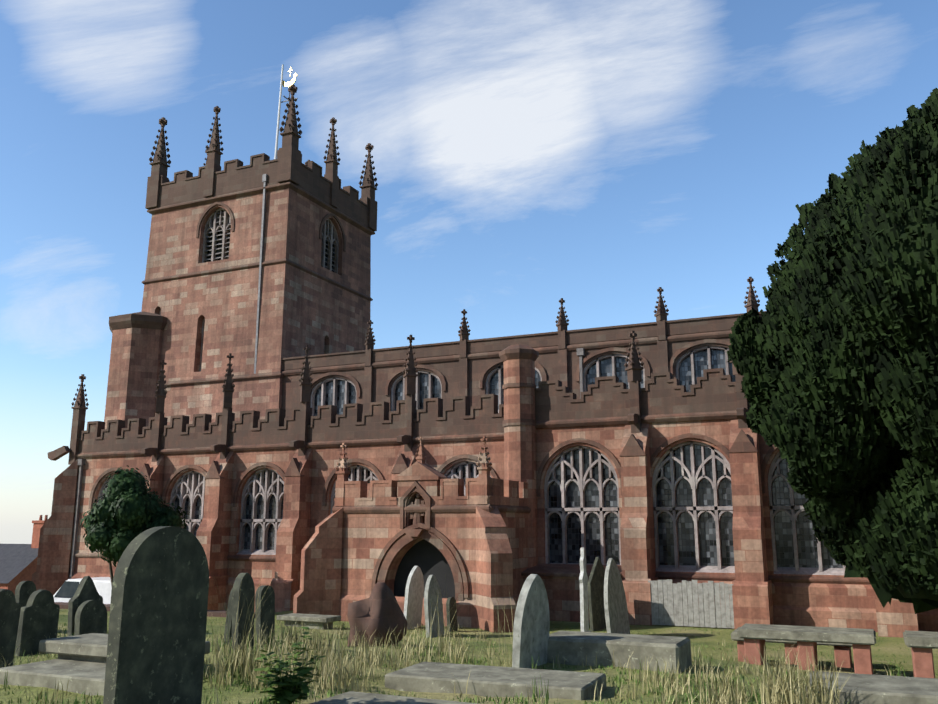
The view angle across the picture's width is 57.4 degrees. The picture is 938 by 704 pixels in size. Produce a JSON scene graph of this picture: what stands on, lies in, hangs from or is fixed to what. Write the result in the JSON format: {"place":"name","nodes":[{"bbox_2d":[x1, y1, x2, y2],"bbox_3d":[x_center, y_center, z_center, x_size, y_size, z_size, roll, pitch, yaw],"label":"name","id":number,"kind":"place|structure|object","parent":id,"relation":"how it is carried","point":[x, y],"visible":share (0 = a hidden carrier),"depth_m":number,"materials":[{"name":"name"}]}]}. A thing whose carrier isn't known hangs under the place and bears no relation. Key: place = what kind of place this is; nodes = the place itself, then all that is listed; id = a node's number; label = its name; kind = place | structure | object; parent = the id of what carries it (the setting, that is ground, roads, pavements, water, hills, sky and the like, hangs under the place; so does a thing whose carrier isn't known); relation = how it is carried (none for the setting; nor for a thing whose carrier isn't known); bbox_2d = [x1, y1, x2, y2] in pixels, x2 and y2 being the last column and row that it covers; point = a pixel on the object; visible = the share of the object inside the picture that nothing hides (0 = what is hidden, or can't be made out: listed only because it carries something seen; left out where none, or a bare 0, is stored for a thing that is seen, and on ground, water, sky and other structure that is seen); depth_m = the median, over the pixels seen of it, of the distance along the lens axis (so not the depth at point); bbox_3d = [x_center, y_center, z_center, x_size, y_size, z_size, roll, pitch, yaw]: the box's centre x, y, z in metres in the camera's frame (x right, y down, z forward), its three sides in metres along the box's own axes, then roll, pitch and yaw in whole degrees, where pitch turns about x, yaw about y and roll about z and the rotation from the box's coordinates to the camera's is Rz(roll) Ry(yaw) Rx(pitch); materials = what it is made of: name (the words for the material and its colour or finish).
{"place":"outdoors","nodes":[
{"label":"outdoors","id":0,"kind":"place"},
{"bbox_2d":[69,439,503,578],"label":"aisle wall","id":1,"kind":"structure","parent":0,"point":[381,458],"depth_m":36.06,"materials":[{"name":"brown stone"}]},
{"bbox_2d":[69,459,85,578],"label":"pipe","id":2,"kind":"object","parent":1,"relation":"attached to","point":[81,462],"visible":0.82,"depth_m":40.23,"materials":[{"name":"grey metal"}]},
{"bbox_2d":[48,324,749,464],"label":"battlement parapet","id":3,"kind":"structure","parent":1,"relation":"on","point":[712,390],"depth_m":34.14,"materials":[{"name":"brown stone"}]},
{"bbox_2d":[334,483,369,505],"bbox_3d":[-3.618,5.295,31.622,0.460,0.840,4.160,-5,-13,24],"label":"parapet merlon side","id":4,"kind":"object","parent":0,"point":[368,490],"depth_m":31.16,"materials":[{"name":"brown stone"}]},
{"bbox_2d":[0,609,937,703],"bbox_3d":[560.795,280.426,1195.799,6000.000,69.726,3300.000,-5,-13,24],"label":"ground","id":5,"kind":"structure","parent":0,"point":[887,648],"depth_m":11.91,"materials":[{"name":"green plant"}]},
{"bbox_2d":[0,589,20,667],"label":"headstone","id":6,"kind":"object","parent":5,"relation":"on","point":[10,608],"visible":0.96,"depth_m":10.13,"materials":[{"name":"stone"}]},
{"bbox_2d":[0,557,36,594],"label":"cottage walls","id":7,"kind":"structure","parent":5,"relation":"on","point":[26,573],"depth_m":76.27,"materials":[{"name":"red brick"}]},
{"bbox_2d":[0,544,37,583],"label":"house roof","id":8,"kind":"structure","parent":7,"relation":"on","point":[16,560],"depth_m":77.99,"materials":[{"name":"grey tile"}]},
{"bbox_2d":[31,515,47,547],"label":"chimney","id":9,"kind":"object","parent":8,"relation":"on","point":[38,524],"visible":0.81,"depth_m":79.21,"materials":[{"name":"orange brick"}]},
{"bbox_2d":[15,581,35,606],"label":"headstone","id":10,"kind":"object","parent":5,"relation":"on","point":[24,590],"visible":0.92,"depth_m":15.10,"materials":[{"name":"stone"}]},
{"bbox_2d":[15,590,59,656],"bbox_3d":[-5.905,3.821,11.741,0.110,1.095,0.568,-5,-12,25],"label":"headstone","id":11,"kind":"object","parent":5,"relation":"on","point":[39,616],"visible":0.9,"depth_m":11.68,"materials":[{"name":"stone"}]},
{"bbox_2d":[0,658,105,695],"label":"ledger","id":12,"kind":"object","parent":5,"relation":"on","point":[81,676],"visible":0.39,"depth_m":9.10,"materials":[{"name":"stone"}]},
{"bbox_2d":[32,458,78,594],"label":"buttress","id":13,"kind":"structure","parent":5,"relation":"on","point":[51,573],"depth_m":39.81,"materials":[{"name":"brown stone"}]},
{"bbox_2d":[58,654,105,662],"bbox_3d":[-4.038,3.627,10.007,1.500,0.225,0.550,-5,-13,24],"label":"tomb base","id":14,"kind":"object","parent":5,"relation":"on","point":[82,658],"visible":0.07,"depth_m":9.92,"materials":[{"name":"grey stone"}]},
{"bbox_2d":[53,577,111,603],"bbox_3d":[-15.177,10.155,35.218,4.900,1.650,1.920,-5,-13,24],"label":"parked van","id":15,"kind":"object","parent":5,"relation":"on","point":[103,586],"depth_m":34.65,"materials":[{"name":"white metal"}]},
{"bbox_2d":[67,576,102,635],"bbox_3d":[-6.129,4.238,13.705,0.110,1.273,0.620,-9,-14,21],"label":"headstone","id":16,"kind":"object","parent":5,"relation":"on","point":[86,590],"visible":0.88,"depth_m":13.65,"materials":[{"name":"stone"}]},
{"bbox_2d":[74,600,106,635],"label":"headstone","id":17,"kind":"object","parent":5,"relation":"on","point":[90,616],"visible":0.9,"depth_m":13.19,"materials":[{"name":"stone"}]},
{"bbox_2d":[38,633,210,657],"bbox_3d":[-4.038,3.454,10.043,1.900,0.140,0.800,-5,-13,24],"label":"tomb","id":18,"kind":"object","parent":5,"relation":"on","point":[91,645],"visible":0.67,"depth_m":9.93,"materials":[{"name":"stone"}]},
{"bbox_2d":[79,465,187,586],"bbox_3d":[-12.481,6.899,31.349,4.380,5.398,3.729,-5,-13,24],"label":"holly tree","id":19,"kind":"object","parent":5,"relation":"on","point":[144,493],"depth_m":30.38,"materials":[{"name":"green plant"}]},
{"bbox_2d":[54,602,254,617],"bbox_3d":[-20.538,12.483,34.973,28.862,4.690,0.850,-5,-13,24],"label":"wall plinth","id":20,"kind":"structure","parent":5,"relation":"on","point":[210,613],"depth_m":30.06,"materials":[{"name":"stone"}]},
{"bbox_2d":[103,526,208,703],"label":"headstone","id":21,"kind":"object","parent":5,"relation":"on","point":[157,622],"visible":1,"depth_m":7.06,"materials":[{"name":"stone"}]},
{"bbox_2d":[223,588,232,643],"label":"headstone","id":22,"kind":"object","parent":5,"relation":"on","point":[229,614],"visible":0.15,"depth_m":13.40,"materials":[{"name":"stone"}]},
{"bbox_2d":[232,573,254,650],"bbox_3d":[-3.121,3.691,11.854,0.110,1.239,0.377,-7,-13,19],"label":"headstone","id":23,"kind":"object","parent":5,"relation":"on","point":[246,586],"visible":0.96,"depth_m":11.80,"materials":[{"name":"stone"}]},
{"bbox_2d":[141,188,370,424],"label":"tower wall","id":24,"kind":"structure","parent":5,"relation":"on","point":[300,310],"depth_m":45.74,"materials":[{"name":"brown stone"}]},
{"bbox_2d":[104,328,162,428],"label":"stair turret","id":25,"kind":"object","parent":24,"relation":"attached to","point":[134,367],"visible":0.25,"depth_m":45.90,"materials":[{"name":"brown stone"}]},
{"bbox_2d":[109,311,166,332],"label":"turret cap","id":26,"kind":"object","parent":25,"relation":"on","point":[147,320],"visible":0.46,"depth_m":46.37,"materials":[{"name":"brown stone"}]},
{"bbox_2d":[159,208,230,371],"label":"tower windows","id":27,"kind":"structure","parent":24,"relation":"attached to","point":[215,228],"depth_m":47.06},
{"bbox_2d":[196,202,234,237],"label":"tower mouldings","id":28,"kind":"object","parent":24,"relation":"attached to","point":[209,208],"visible":0.79,"depth_m":47.03,"materials":[{"name":"stone"}]},
{"bbox_2d":[204,211,230,260],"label":"louvres","id":29,"kind":"object","parent":24,"relation":"in","point":[216,240],"visible":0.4,"depth_m":47.03,"materials":[{"name":"grey wood"}]},
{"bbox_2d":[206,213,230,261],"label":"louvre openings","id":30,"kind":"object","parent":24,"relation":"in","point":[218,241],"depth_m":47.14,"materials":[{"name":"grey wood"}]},
{"bbox_2d":[142,181,374,386],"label":"tower strings","id":31,"kind":"object","parent":24,"relation":"attached to","point":[310,197],"visible":0.29,"depth_m":46.25},
{"bbox_2d":[254,174,267,373],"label":"drainpipe","id":32,"kind":"object","parent":24,"relation":"attached to","point":[264,178],"visible":0.75,"depth_m":44.77,"materials":[{"name":"grey metal"}]},
{"bbox_2d":[145,84,377,231],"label":"pinnacles","id":33,"kind":"object","parent":24,"relation":"on","point":[289,162],"visible":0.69,"depth_m":48.71,"materials":[{"name":"brown stone"}]},
{"bbox_2d":[281,80,297,107],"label":"vane pole","id":34,"kind":"object","parent":33,"relation":"on","point":[287,99],"visible":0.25,"depth_m":47.55,"materials":[{"name":"black metal"}]},
{"bbox_2d":[282,67,297,86],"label":"weather vane","id":35,"kind":"object","parent":34,"relation":"on","point":[287,84],"visible":0.83,"depth_m":47.77,"materials":[{"name":"metal"}]},
{"bbox_2d":[151,150,372,230],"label":"battlement parapet","id":36,"kind":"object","parent":24,"relation":"on","point":[314,183],"visible":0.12,"depth_m":48.41,"materials":[{"name":"brown stone"}]},
{"bbox_2d":[301,154,368,206],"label":"tower coping","id":37,"kind":"object","parent":36,"relation":"on","point":[345,189],"visible":0.4,"depth_m":49.55,"materials":[{"name":"brown stone"}]},
{"bbox_2d":[274,64,283,158],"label":"flagpole","id":38,"kind":"object","parent":24,"relation":"on","point":[277,133],"visible":0.65,"depth_m":47.50,"materials":[{"name":"white metal"}]},
{"bbox_2d":[321,223,336,270],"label":"louvres","id":39,"kind":"object","parent":24,"relation":"in","point":[328,254],"visible":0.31,"depth_m":48.74,"materials":[{"name":"grey wood"}]},
{"bbox_2d":[325,238,334,271],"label":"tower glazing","id":40,"kind":"structure","parent":24,"relation":"in","point":[326,250],"depth_m":48.87,"materials":[{"name":"black glass"}]},
{"bbox_2d":[321,219,338,273],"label":"window tracery","id":41,"kind":"object","parent":24,"relation":"attached to","point":[332,235],"visible":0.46,"depth_m":48.84,"materials":[{"name":"grey stone"}]},
{"bbox_2d":[319,213,345,251],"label":"tower mouldings","id":42,"kind":"object","parent":24,"relation":"attached to","point":[339,223],"visible":0.85,"depth_m":48.89,"materials":[{"name":"stone"}]},
{"bbox_2d":[255,585,274,642],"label":"headstone","id":43,"kind":"object","parent":5,"relation":"on","point":[267,617],"visible":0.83,"depth_m":13.51,"materials":[{"name":"stone"}]},
{"bbox_2d":[254,627,324,703],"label":"weed plant","id":44,"kind":"object","parent":5,"relation":"on","point":[290,689],"visible":1,"depth_m":7.67,"materials":[{"name":"green plant"}]},
{"bbox_2d":[284,621,332,629],"bbox_3d":[-4.807,8.205,25.689,1.400,0.325,0.500,-5,-13,24],"label":"tomb base","id":45,"kind":"object","parent":5,"relation":"on","point":[317,625],"visible":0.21,"depth_m":25.42,"materials":[{"name":"grey stone"}]},
{"bbox_2d":[276,613,340,622],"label":"slab","id":46,"kind":"structure","parent":45,"relation":"on","point":[318,618],"depth_m":25.46,"materials":[{"name":"stone"}]},
{"bbox_2d":[293,507,342,614],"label":"buttress","id":47,"kind":"structure","parent":5,"relation":"on","point":[319,592],"depth_m":28.86,"materials":[{"name":"brown stone"}]},
{"bbox_2d":[347,582,406,646],"bbox_3d":[-1.728,4.932,15.824,0.859,1.325,1.351,-5,-13,24],"label":"boulder","id":48,"kind":"object","parent":5,"relation":"on","point":[379,611],"visible":0.77,"depth_m":15.48,"materials":[{"name":"stone"}]},
{"bbox_2d":[310,691,478,703],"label":"ledger","id":49,"kind":"object","parent":5,"relation":"on","point":[351,697],"visible":1,"depth_m":8.05,"materials":[{"name":"stone"}]},
{"bbox_2d":[339,594,476,627],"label":"plinth","id":50,"kind":"structure","parent":5,"relation":"on","point":[467,613],"depth_m":27.16,"materials":[{"name":"red stone"}]},
{"bbox_2d":[341,503,475,599],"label":"porch front wall","id":51,"kind":"structure","parent":5,"relation":"on","point":[367,538],"depth_m":28.77,"materials":[{"name":"brown stone"}]},
{"bbox_2d":[332,481,489,600],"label":"porch front mouldings","id":52,"kind":"object","parent":51,"relation":"attached to","point":[454,561],"visible":0.9,"depth_m":28.22,"materials":[{"name":"brown stone"}]},
{"bbox_2d":[334,436,491,505],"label":"porch parapet","id":53,"kind":"structure","parent":51,"relation":"on","point":[382,492],"depth_m":28.75,"materials":[{"name":"brown stone"}]},
{"bbox_2d":[410,493,424,528],"bbox_3d":[-1.686,5.287,28.524,0.540,1.220,0.400,-5,-13,24],"label":"porch statue","id":54,"kind":"object","parent":51,"relation":"in","point":[416,517],"visible":0.62,"depth_m":28.39,"materials":[{"name":"stone"}]},
{"bbox_2d":[397,480,439,503],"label":"porch front wall","id":55,"kind":"structure","parent":51,"relation":"on","point":[431,488],"depth_m":28.56,"materials":[{"name":"stone"}]},
{"bbox_2d":[404,566,423,629],"bbox_3d":[-1.697,7.666,26.390,0.110,2.118,1.064,0,-11,23],"label":"headstone","id":56,"kind":"object","parent":5,"relation":"on","point":[413,601],"visible":0.96,"depth_m":26.31,"materials":[{"name":"stone"}]},
{"bbox_2d":[394,539,454,597],"bbox_3d":[-1.019,7.437,30.311,4.600,3.680,3.540,-5,-13,24],"label":"doorway","id":57,"kind":"structure","parent":5,"relation":"on","point":[427,557],"depth_m":28.61,"materials":[{"name":"black"}]},
{"bbox_2d":[424,575,443,637],"bbox_3d":[-0.975,7.149,23.767,0.110,1.890,1.132,-9,-14,17],"label":"headstone","id":58,"kind":"object","parent":5,"relation":"on","point":[432,585],"visible":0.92,"depth_m":23.67,"materials":[{"name":"stone"}]},
{"bbox_2d":[0,562,897,703],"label":"tall dry grass","id":59,"kind":"structure","parent":5,"relation":"on","point":[783,688],"depth_m":9.47,"materials":[{"name":"plant"}]},
{"bbox_2d":[446,597,457,631],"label":"headstone","id":60,"kind":"object","parent":5,"relation":"on","point":[450,601],"visible":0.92,"depth_m":25.54,"materials":[{"name":"stone"}]},
{"bbox_2d":[385,662,605,699],"bbox_3d":[0.294,3.670,9.457,2.250,0.230,1.000,-5,-12,22],"label":"ledger","id":61,"kind":"object","parent":5,"relation":"on","point":[437,677],"visible":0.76,"depth_m":9.22,"materials":[{"name":"stone"}]},
{"bbox_2d":[476,506,515,632],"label":"porch buttress","id":62,"kind":"structure","parent":5,"relation":"on","point":[494,556],"depth_m":26.16,"materials":[{"name":"red stone"}]},
{"bbox_2d":[68,418,937,637],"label":"buttresses","id":63,"kind":"structure","parent":5,"relation":"on","point":[759,597],"depth_m":27.94,"materials":[{"name":"brown stone"}]},
{"bbox_2d":[500,512,527,594],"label":"porch wall","id":64,"kind":"structure","parent":5,"relation":"on","point":[517,528],"depth_m":29.32,"materials":[{"name":"brown stone"}]},
{"bbox_2d":[487,503,530,512],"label":"porch mouldings","id":65,"kind":"object","parent":64,"relation":"attached to","point":[513,509],"visible":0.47,"depth_m":28.91,"materials":[{"name":"brown stone"}]},
{"bbox_2d":[489,478,528,506],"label":"porch parapet","id":66,"kind":"structure","parent":65,"relation":"on","point":[509,492],"depth_m":28.99,"materials":[{"name":"brown stone"}]},
{"bbox_2d":[503,359,537,567],"bbox_3d":[1.870,4.838,31.153,1.330,9.150,1.330,-5,-13,24],"label":"stair turret","id":67,"kind":"object","parent":5,"relation":"on","point":[519,451],"visible":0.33,"depth_m":31.09,"materials":[{"name":"stone"}]},
{"bbox_2d":[499,344,538,426],"bbox_3d":[1.870,1.276,31.878,1.367,3.020,1.367,-5,-13,24],"label":"moulding","id":68,"kind":"object","parent":67,"relation":"on","point":[518,351],"visible":0.79,"depth_m":31.50,"materials":[{"name":"brown stone"}]},
{"bbox_2d":[512,574,549,668],"bbox_3d":[0.853,3.780,11.622,0.110,1.496,1.021,-2,-11,27],"label":"headstone","id":69,"kind":"object","parent":5,"relation":"on","point":[531,627],"visible":0.9,"depth_m":11.51,"materials":[{"name":"stone"}]},
{"bbox_2d":[522,576,589,622],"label":"lean to wall","id":70,"kind":"structure","parent":5,"relation":"on","point":[563,594],"depth_m":28.78,"materials":[{"name":"red stone"}]},
{"bbox_2d":[521,564,621,577],"bbox_3d":[3.637,7.485,29.369,3.470,0.350,1.350,-5,-13,24],"label":"lean to coping","id":71,"kind":"object","parent":70,"relation":"on","point":[564,570],"visible":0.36,"depth_m":29.39,"materials":[{"name":"brown stone"}]},
{"bbox_2d":[579,548,590,631],"bbox_3d":[3.188,6.812,23.780,0.180,2.706,0.600,-5,-13,24],"label":"monument marble","id":72,"kind":"object","parent":5,"relation":"on","point":[583,581],"visible":0.81,"depth_m":23.70},
{"bbox_2d":[587,557,605,631],"bbox_3d":[4.087,7.637,26.759,0.110,2.413,1.693,-9,-14,28],"label":"headstone","id":73,"kind":"object","parent":5,"relation":"on","point":[595,583],"visible":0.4,"depth_m":26.42,"materials":[{"name":"stone"}]},
{"bbox_2d":[604,558,629,633],"bbox_3d":[4.134,7.075,24.163,0.110,2.468,2.133,-10,-14,22],"label":"headstone","id":74,"kind":"object","parent":5,"relation":"on","point":[616,612],"visible":0.92,"depth_m":24.01,"materials":[{"name":"stone"}]},
{"bbox_2d":[547,631,691,673],"bbox_3d":[2.045,4.199,12.002,1.950,0.400,0.900,-5,-13,24],"label":"chest tomb","id":75,"kind":"object","parent":5,"relation":"on","point":[574,647],"visible":0.67,"depth_m":11.65,"materials":[{"name":"stone"}]},
{"bbox_2d":[536,419,843,576],"bbox_3d":[13.096,4.763,26.773,23.998,7.550,0.900,-5,-13,24],"label":"window surround","id":76,"kind":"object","parent":5,"relation":"on","point":[608,437],"depth_m":29.78,"materials":[{"name":"stone"}]},
{"bbox_2d":[70,410,869,583],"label":"aisle mouldings","id":77,"kind":"object","parent":76,"relation":"attached to","point":[741,443],"visible":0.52,"depth_m":31.86,"materials":[{"name":"brown stone"}]},
{"bbox_2d":[97,441,845,574],"bbox_3d":[2.946,5.606,31.067,44.820,4.370,0.420,-5,-13,24],"label":"window tracery","id":78,"kind":"object","parent":76,"relation":"in","point":[267,491],"visible":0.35,"depth_m":30.46,"materials":[{"name":"stone"}]},
{"bbox_2d":[113,444,842,567],"bbox_3d":[3.016,5.646,31.216,44.800,4.350,0.001,-5,-13,24],"label":"window glass","id":79,"kind":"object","parent":76,"relation":"in","point":[807,548],"depth_m":29.39,"materials":[{"name":"glass"}]},
{"bbox_2d":[648,579,733,628],"bbox_3d":[7.002,7.917,27.049,2.669,1.419,0.090,-5,-13,24],"label":"board fence","id":80,"kind":"object","parent":5,"relation":"on","point":[667,611],"visible":0.85,"depth_m":27.00,"materials":[{"name":"grey wood"}]},
{"bbox_2d":[737,641,852,667],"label":"tomb supports","id":81,"kind":"object","parent":5,"relation":"on","point":[846,656],"visible":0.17,"depth_m":15.44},
{"bbox_2d":[731,627,851,646],"bbox_3d":[6.004,5.269,15.884,2.100,0.150,0.950,-5,-13,24],"label":"tomb slab underside","id":82,"kind":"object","parent":81,"relation":"on","point":[734,637],"depth_m":15.52,"materials":[{"name":"grey stone"}]},
{"bbox_2d":[744,639,872,674],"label":"tomb supports","id":83,"kind":"object","parent":5,"relation":"on","point":[862,656],"visible":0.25,"depth_m":13.88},
{"bbox_2d":[737,623,875,644],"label":"tomb slab","id":84,"kind":"structure","parent":83,"relation":"on","point":[815,634],"depth_m":13.97,"materials":[{"name":"grey stone"}]},
{"bbox_2d":[727,87,937,613],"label":"yew tree","id":85,"kind":"object","parent":5,"relation":"on","point":[899,455],"depth_m":14.43,"materials":[{"name":"green plant"}]},
{"bbox_2d":[805,671,937,703],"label":"ledger","id":86,"kind":"object","parent":5,"relation":"on","point":[878,689],"visible":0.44,"depth_m":7.63,"materials":[{"name":"stone"}]},
{"bbox_2d":[911,647,934,677],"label":"table tomb legs","id":87,"kind":"object","parent":5,"relation":"on","point":[923,662],"visible":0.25,"depth_m":12.64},
{"bbox_2d":[903,630,937,648],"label":"tomb slab","id":88,"kind":"structure","parent":87,"relation":"on","point":[921,639],"depth_m":12.66,"materials":[{"name":"grey stone"}]},
{"bbox_2d":[0,0,937,543],"label":"sky","id":89,"kind":"structure","parent":0,"point":[597,156],"materials":[{"name":"blue"}]},
{"bbox_2d":[281,337,729,417],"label":"clerestory wall","id":90,"kind":"structure","parent":0,"point":[448,370],"depth_m":38.67,"materials":[{"name":"brown stone"}]},
{"bbox_2d":[282,330,731,396],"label":"clerestory mouldings","id":91,"kind":"object","parent":90,"relation":"attached to","point":[669,338],"visible":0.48,"depth_m":37.31,"materials":[{"name":"brown stone"}]},
{"bbox_2d":[363,340,668,412],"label":"pilaster buttresses","id":92,"kind":"structure","parent":90,"relation":"attached to","point":[663,358],"depth_m":38.52,"materials":[{"name":"brown stone"}]},
{"bbox_2d":[310,346,728,415],"bbox_3d":[8.784,0.939,34.864,36.424,2.270,0.350,-5,-13,24],"label":"clerestory tracery","id":93,"kind":"object","parent":90,"relation":"in","point":[431,375],"visible":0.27,"depth_m":38.40,"materials":[{"name":"grey stone"}]},
{"bbox_2d":[282,277,765,369],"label":"parapet","id":94,"kind":"structure","parent":90,"relation":"on","point":[661,328],"depth_m":37.45,"materials":[{"name":"brown stone"}]},
{"bbox_2d":[314,349,735,415],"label":"clerestory glazing","id":95,"kind":"structure","parent":90,"relation":"in","point":[701,363],"depth_m":36.67,"materials":[{"name":"black glass"}]},
{"bbox_2d":[576,348,584,398],"bbox_3d":[4.768,1.500,36.315,0.300,3.350,0.200,-5,-13,24],"label":"downpipe","id":96,"kind":"object","parent":90,"relation":"attached to","point":[580,352],"visible":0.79,"depth_m":36.47,"materials":[{"name":"grey metal"}]},
{"bbox_2d":[513,594,519,605],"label":"porch buttresses","id":97,"kind":"structure","parent":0,"point":[515,597],"depth_m":28.56,"materials":[{"name":"red stone"}]}
]}

